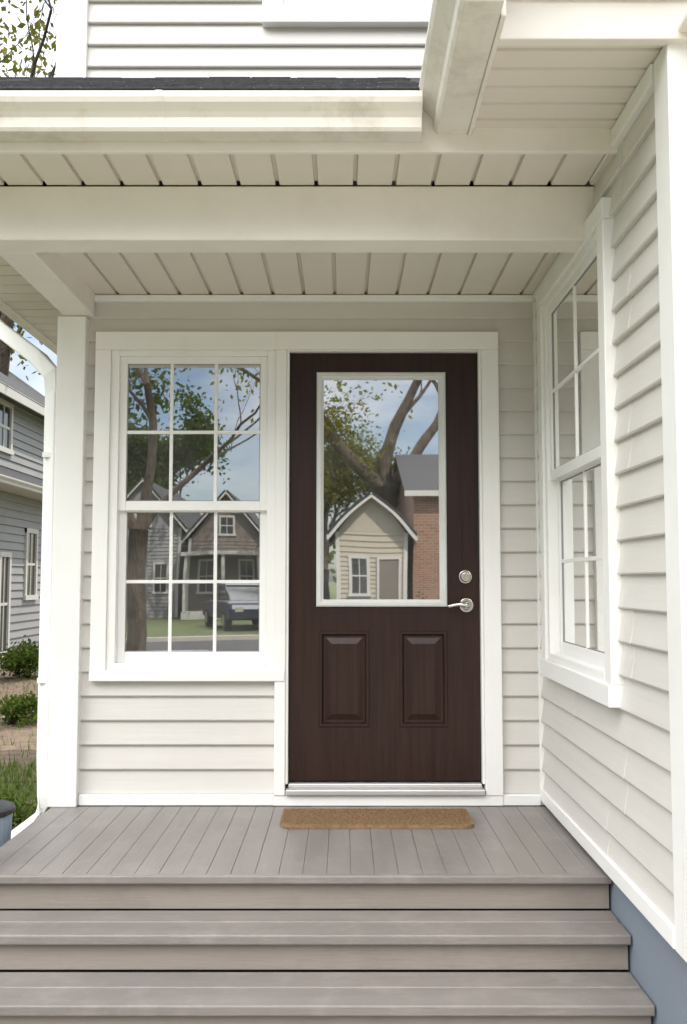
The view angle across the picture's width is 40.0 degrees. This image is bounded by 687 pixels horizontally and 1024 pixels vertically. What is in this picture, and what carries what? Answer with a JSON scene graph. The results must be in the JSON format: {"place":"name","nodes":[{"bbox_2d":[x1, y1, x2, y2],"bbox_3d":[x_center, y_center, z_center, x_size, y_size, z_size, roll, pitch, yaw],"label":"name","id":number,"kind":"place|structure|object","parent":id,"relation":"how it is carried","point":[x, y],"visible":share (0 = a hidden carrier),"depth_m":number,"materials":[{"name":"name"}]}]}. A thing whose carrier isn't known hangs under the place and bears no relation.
{"place":"outdoors","nodes":[
{"label":"outdoors","id":0,"kind":"place"},
{"bbox_2d":[0,483,42,500],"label":"pent eave","id":1,"kind":"object","parent":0,"point":[17,491],"visible":0.12,"depth_m":17.40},
{"bbox_2d":[0,474,42,494],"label":"pent gutter","id":2,"kind":"object","parent":1,"relation":"attached to","point":[17,483],"visible":0.48,"depth_m":16.45,"materials":[{"name":"white metal"}]},
{"bbox_2d":[0,664,50,827],"bbox_3d":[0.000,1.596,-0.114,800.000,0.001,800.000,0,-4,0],"label":"ground","id":3,"kind":"structure","parent":0,"point":[35,784],"depth_m":7.23,"materials":[{"name":"green plant"}]},
{"bbox_2d":[0,312,40,379],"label":"tree","id":4,"kind":"object","parent":3,"relation":"on","point":[19,355],"visible":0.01,"depth_m":32.62,"materials":[{"name":"green plant"}]},
{"bbox_2d":[0,666,47,830],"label":"garden bed","id":5,"kind":"object","parent":3,"relation":"on","point":[10,683],"depth_m":9.65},
{"bbox_2d":[0,799,15,846],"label":"garden bin","id":6,"kind":"object","parent":5,"relation":"on","point":[7,809],"visible":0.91,"depth_m":4.01,"materials":[{"name":"plastic"}]},
{"bbox_2d":[0,785,36,828],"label":"shrub","id":7,"kind":"object","parent":5,"relation":"on","point":[19,803],"visible":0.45,"depth_m":6.18,"materials":[{"name":"green plant"}]},
{"bbox_2d":[0,690,37,727],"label":"shrub","id":8,"kind":"object","parent":5,"relation":"on","point":[14,708],"visible":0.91,"depth_m":10.33,"materials":[{"name":"green plant"}]},
{"bbox_2d":[0,635,38,679],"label":"shrub","id":9,"kind":"object","parent":5,"relation":"on","point":[23,659],"visible":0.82,"depth_m":15.01,"materials":[{"name":"green plant"}]},
{"bbox_2d":[0,0,56,375],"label":"tree","id":10,"kind":"object","parent":3,"relation":"on","point":[5,351],"visible":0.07,"depth_m":20.38,"materials":[{"name":"green plant"}]},
{"bbox_2d":[0,806,654,1023],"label":"porch steps","id":11,"kind":"structure","parent":3,"relation":"on","point":[196,915],"depth_m":3.23,"materials":[{"name":"grey wood"}]},
{"bbox_2d":[280,807,473,828],"bbox_3d":[0.142,1.335,4.120,0.828,0.022,0.290,0,-4,0],"label":"door mat","id":12,"kind":"object","parent":11,"relation":"on","point":[384,818],"depth_m":4.07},
{"bbox_2d":[67,181,665,808],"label":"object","id":13,"kind":"object","parent":3,"relation":"on","point":[305,185],"visible":0.09,"depth_m":4.63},
{"bbox_2d":[0,318,56,838],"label":"downspout","id":14,"kind":"object","parent":13,"relation":"attached to","point":[41,362],"visible":0.52,"depth_m":4.61,"materials":[{"name":"white paint"}]},
{"bbox_2d":[37,452,50,682],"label":"downspout straps","id":15,"kind":"object","parent":14,"relation":"attached to","point":[40,679],"visible":0.36,"depth_m":4.58,"materials":[{"name":"white metal"}]},
{"bbox_2d":[89,332,284,680],"bbox_3d":[-0.733,-0.036,4.492,0.915,1.663,0.065,0,-4,0],"label":"casing","id":16,"kind":"object","parent":13,"relation":"attached to","point":[107,343],"visible":0.82,"depth_m":4.48,"materials":[{"name":"white paint"}]},
{"bbox_2d":[106,350,275,669],"bbox_3d":[-0.720,-0.013,4.554,0.790,1.525,0.156,0,-4,0],"label":"frame","id":17,"kind":"object","parent":13,"relation":"attached to","point":[112,663],"visible":0.81,"depth_m":4.48,"materials":[{"name":"white paint"}]},
{"bbox_2d":[117,357,267,661],"bbox_3d":[-0.720,-0.017,4.524,0.710,1.465,0.058,0,-4,0],"label":"sash","id":18,"kind":"object","parent":17,"relation":"attached to","point":[215,506],"visible":0.98,"depth_m":4.50,"materials":[{"name":"white paint"}]},
{"bbox_2d":[126,365,259,650],"bbox_3d":[-0.720,-0.025,4.521,0.640,1.380,0.028,0,-4,0],"label":"glass","id":19,"kind":"object","parent":18,"relation":"in","point":[237,627],"visible":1,"depth_m":4.52,"materials":[{"name":"clear glass"}]},
{"bbox_2d":[125,364,260,651],"bbox_3d":[-0.720,-0.025,4.521,0.640,1.380,0.036,0,-4,0],"label":"gasket","id":20,"kind":"object","parent":18,"relation":"attached to","point":[186,512],"visible":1,"depth_m":4.52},
{"bbox_2d":[0,77,501,185],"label":"roof","id":21,"kind":"structure","parent":13,"relation":"on","point":[192,83],"depth_m":3.44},
{"bbox_2d":[79,0,539,793],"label":"front siding","id":22,"kind":"object","parent":13,"relation":"attached to","point":[177,736],"visible":0.69,"depth_m":4.54,"materials":[{"name":"plastic"}]},
{"bbox_2d":[0,0,686,348],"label":"fascia","id":23,"kind":"structure","parent":13,"relation":"attached to","point":[592,22],"depth_m":3.22,"materials":[{"name":"beige paint"}]},
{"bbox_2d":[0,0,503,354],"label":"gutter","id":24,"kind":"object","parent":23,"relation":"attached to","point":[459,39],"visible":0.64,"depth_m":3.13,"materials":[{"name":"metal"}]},
{"bbox_2d":[155,90,167,141],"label":"gutter seams","id":25,"kind":"object","parent":24,"relation":"attached to","point":[160,114],"visible":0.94,"depth_m":3.14,"materials":[{"name":"white metal"}]},
{"bbox_2d":[0,46,662,343],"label":"soffit panels","id":26,"kind":"object","parent":23,"relation":"attached to","point":[561,86],"visible":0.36,"depth_m":3.46,"materials":[{"name":"plastic"}]},
{"bbox_2d":[262,0,430,27],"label":"casing","id":27,"kind":"object","parent":13,"relation":"attached to","point":[274,15],"visible":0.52,"depth_m":4.63,"materials":[{"name":"white paint"}]},
{"bbox_2d":[277,0,430,6],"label":"frame","id":28,"kind":"object","parent":13,"relation":"attached to","point":[280,3],"visible":0.25,"depth_m":4.65,"materials":[{"name":"white paint"}]},
{"bbox_2d":[47,0,686,962],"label":"corner and base trim","id":29,"kind":"object","parent":13,"relation":"attached to","point":[663,80],"visible":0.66,"depth_m":4.36,"materials":[{"name":"white paint"}]},
{"bbox_2d":[286,782,484,794],"bbox_3d":[0.194,1.293,4.447,0.924,0.046,0.185,0,-4,0],"label":"threshold","id":30,"kind":"object","parent":13,"relation":"on","point":[384,788],"visible":0.76,"depth_m":4.39,"materials":[{"name":"metal"}]},
{"bbox_2d":[289,354,480,779],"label":"slab","id":31,"kind":"structure","parent":30,"relation":"on","point":[384,746],"depth_m":4.47,"materials":[{"name":"brown wood"}]},
{"bbox_2d":[318,631,447,726],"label":"raised panels","id":32,"kind":"object","parent":31,"relation":"attached to","point":[344,682],"visible":1,"depth_m":4.45,"materials":[{"name":"brown wood"}]},
{"bbox_2d":[316,372,469,607],"bbox_3d":[0.232,-0.110,4.506,0.722,1.130,0.068,0,-4,4],"label":"window frame","id":33,"kind":"structure","parent":31,"relation":"attached to","point":[321,601],"depth_m":4.50,"materials":[{"name":"paint"}]},
{"bbox_2d":[324,380,439,598],"bbox_3d":[0.181,-0.112,4.518,0.556,1.061,0.001,0,-4,0],"label":"glass","id":34,"kind":"object","parent":33,"relation":"in","point":[381,489],"visible":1,"depth_m":4.52,"materials":[{"name":"clear glass"}]},
{"bbox_2d":[459,570,472,611],"bbox_3d":[0.581,0.374,4.451,0.068,0.198,0.055,0,-4,0],"label":"deadbolt and rose","id":35,"kind":"object","parent":31,"relation":"attached to","point":[465,576],"visible":0.94,"depth_m":4.46,"materials":[{"name":"silver metal"}]},
{"bbox_2d":[273,332,502,805],"bbox_3d":[0.207,0.254,4.528,1.070,2.235,0.170,0,-4,0],"label":"casing","id":36,"kind":"object","parent":13,"relation":"attached to","point":[483,346],"visible":0.79,"depth_m":4.46,"materials":[{"name":"white paint"}]},
{"bbox_2d":[288,353,480,781],"bbox_3d":[0.194,0.252,4.524,0.906,2.043,0.060,0,-4,0],"label":"weatherseal","id":37,"kind":"object","parent":36,"relation":"attached to","point":[289,598],"visible":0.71,"depth_m":4.47,"materials":[{"name":"black rubber"}]},
{"bbox_2d":[543,233,604,680],"bbox_3d":[0.987,-0.181,3.783,0.156,1.610,0.960,0,-4,0],"label":"frame","id":38,"kind":"object","parent":13,"relation":"attached to","point":[579,665],"visible":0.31,"depth_m":4.19,"materials":[{"name":"white paint"}]},
{"bbox_2d":[548,244,604,667],"bbox_3d":[0.956,-0.183,3.783,0.058,1.550,0.880,0,-4,0],"label":"sash","id":39,"kind":"object","parent":38,"relation":"attached to","point":[584,461],"visible":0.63,"depth_m":3.83,"materials":[{"name":"white paint"}]},
{"bbox_2d":[551,256,604,653],"bbox_3d":[0.953,-0.190,3.783,0.036,1.465,0.810,0,-4,0],"label":"gasket","id":40,"kind":"object","parent":39,"relation":"attached to","point":[568,461],"visible":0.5,"depth_m":4.15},
{"bbox_2d":[553,259,604,651],"bbox_3d":[0.953,-0.190,3.783,0.028,1.465,0.810,0,-4,0],"label":"glass","id":41,"kind":"object","parent":39,"relation":"in","point":[587,374],"visible":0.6,"depth_m":3.78,"materials":[{"name":"clear glass"}]},
{"bbox_2d":[536,197,623,707],"bbox_3d":[0.922,-0.181,3.783,0.065,1.760,1.120,0,-4,0],"label":"casing","id":42,"kind":"object","parent":13,"relation":"attached to","point":[599,222],"visible":0.68,"depth_m":3.27,"materials":[{"name":"white paint"}]},
{"bbox_2d":[535,93,674,925],"bbox_3d":[1.707,-1.487,5.147,12.637,6.300,4.788,-4,-5,42],"label":"side siding","id":43,"kind":"object","parent":13,"relation":"attached to","point":[607,781],"visible":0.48,"depth_m":3.03,"materials":[{"name":"plastic"}]},
{"bbox_2d":[604,881,686,1023],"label":"foundation","id":44,"kind":"object","parent":3,"relation":"on","point":[657,966],"depth_m":2.90,"materials":[{"name":"grey concrete"}]},
{"bbox_2d":[0,0,56,395],"label":"sky","id":45,"kind":"structure","parent":0,"point":[36,381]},
{"bbox_2d":[0,186,593,316],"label":"porch beam","id":46,"kind":"structure","parent":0,"point":[42,228],"depth_m":3.52,"materials":[{"name":"white wood"}]},
{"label":"walls","id":47,"kind":"object","parent":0,"visible":0},
{"bbox_2d":[0,398,38,657],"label":"window frames","id":48,"kind":"structure","parent":47,"relation":"attached to","point":[10,451],"depth_m":17.44,"materials":[{"name":"white wood"}]},
{"bbox_2d":[0,404,34,651],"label":"window panes","id":49,"kind":"object","parent":48,"relation":"in","point":[7,424],"visible":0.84,"depth_m":17.31,"materials":[{"name":"clear glass"}]},
{"bbox_2d":[0,467,42,486],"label":"pent roof","id":50,"kind":"structure","parent":47,"relation":"attached to","point":[15,475],"depth_m":17.42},
{"bbox_3d":[-9.100,3.284,16.558,5.796,0.810,14.496,0,-4,0],"label":"foundation","id":51,"kind":"object","parent":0,"visible":0},
{"bbox_2d":[0,393,43,666],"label":"clapboards","id":52,"kind":"object","parent":51,"relation":"on","point":[19,514],"visible":0.25,"depth_m":18.14,"materials":[{"name":"grey wood"}]},
{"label":"gables","id":53,"kind":"object","parent":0,"visible":0},
{"bbox_2d":[0,371,44,407],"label":"roof","id":54,"kind":"structure","parent":53,"relation":"on","point":[13,381],"depth_m":19.85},
{"bbox_2d":[0,381,44,415],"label":"trim","id":55,"kind":"structure","parent":54,"relation":"attached to","point":[5,390],"depth_m":17.16,"materials":[{"name":"paint"}]}
]}

